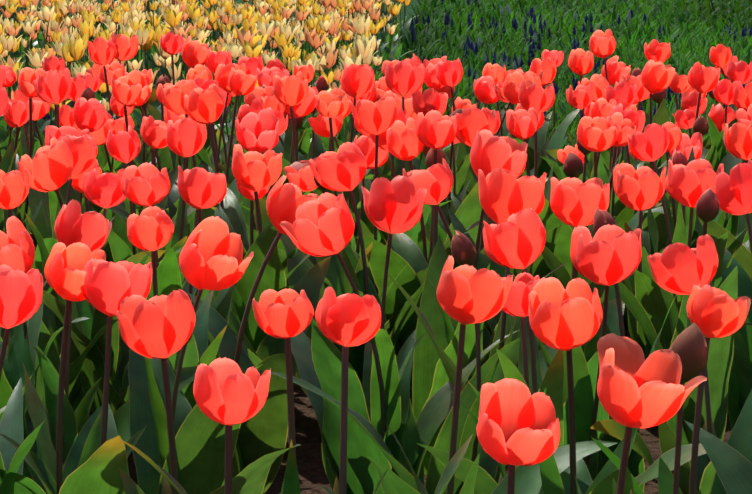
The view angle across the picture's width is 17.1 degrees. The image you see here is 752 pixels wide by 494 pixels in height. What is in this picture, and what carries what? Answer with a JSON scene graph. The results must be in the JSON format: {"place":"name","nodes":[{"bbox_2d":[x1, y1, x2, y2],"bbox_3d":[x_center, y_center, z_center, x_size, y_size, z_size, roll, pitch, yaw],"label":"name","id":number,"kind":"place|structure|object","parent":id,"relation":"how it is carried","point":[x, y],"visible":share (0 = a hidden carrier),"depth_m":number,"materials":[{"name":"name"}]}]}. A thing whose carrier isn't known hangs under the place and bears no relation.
{"place":"outdoors","nodes":[
{"label":"outdoors","id":0,"kind":"place"},
{"bbox_2d":[4,0,737,493],"bbox_3d":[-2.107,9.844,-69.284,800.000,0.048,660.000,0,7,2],"label":"soil","id":1,"kind":"structure","parent":0,"point":[310,462],"depth_m":4.71,"materials":[{"name":"brown soil"}]},
{"bbox_2d":[0,23,382,156],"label":"yellow tulips","id":2,"kind":"object","parent":1,"relation":"on","point":[68,50],"visible":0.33,"depth_m":10.76,"materials":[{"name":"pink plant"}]},
{"bbox_2d":[0,4,384,108],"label":"yellow tulips","id":3,"kind":"object","parent":1,"relation":"on","point":[326,24],"visible":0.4,"depth_m":13.45,"materials":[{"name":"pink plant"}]},
{"bbox_2d":[2,0,408,32],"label":"yellow tulips","id":4,"kind":"object","parent":1,"relation":"on","point":[232,1],"visible":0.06,"depth_m":21.30,"materials":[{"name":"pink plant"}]},
{"bbox_2d":[0,0,413,78],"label":"yellow tulips","id":5,"kind":"object","parent":1,"relation":"on","point":[388,48],"visible":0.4,"depth_m":16.00,"materials":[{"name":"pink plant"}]},
{"bbox_2d":[0,0,419,54],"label":"yellow tulips","id":6,"kind":"object","parent":1,"relation":"on","point":[31,6],"visible":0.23,"depth_m":19.05,"materials":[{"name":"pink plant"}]},
{"bbox_2d":[0,53,730,332],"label":"red tulips","id":7,"kind":"object","parent":1,"relation":"on","point":[404,79],"visible":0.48,"depth_m":6.02,"materials":[{"name":"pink plant"}]},
{"bbox_2d":[0,129,751,493],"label":"red tulips","id":8,"kind":"object","parent":1,"relation":"on","point":[200,403],"visible":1,"depth_m":3.62,"materials":[{"name":"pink plant"}]},
{"bbox_2d":[0,83,751,410],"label":"red tulips","id":9,"kind":"object","parent":1,"relation":"on","point":[436,132],"visible":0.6,"depth_m":4.88,"materials":[{"name":"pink plant"}]},
{"bbox_2d":[0,71,751,351],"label":"red tulips","id":10,"kind":"object","parent":1,"relation":"on","point":[186,137],"visible":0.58,"depth_m":5.32,"materials":[{"name":"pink plant"}]},
{"bbox_2d":[0,37,751,247],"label":"red tulips","id":11,"kind":"object","parent":1,"relation":"on","point":[449,74],"visible":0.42,"depth_m":6.75,"materials":[{"name":"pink plant"}]},
{"bbox_2d":[0,29,751,168],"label":"red tulips","id":12,"kind":"object","parent":1,"relation":"on","point":[542,73],"visible":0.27,"depth_m":7.41,"materials":[{"name":"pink plant"}]},
{"bbox_2d":[318,420,751,493],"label":"leaves","id":13,"kind":"object","parent":1,"relation":"on","point":[732,467],"visible":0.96,"depth_m":2.91,"materials":[{"name":"green plant"}]},
{"bbox_2d":[377,0,751,149],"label":"muscari bed","id":14,"kind":"object","parent":1,"relation":"on","point":[471,30],"visible":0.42,"depth_m":19.27,"materials":[{"name":"plant"}]}
]}

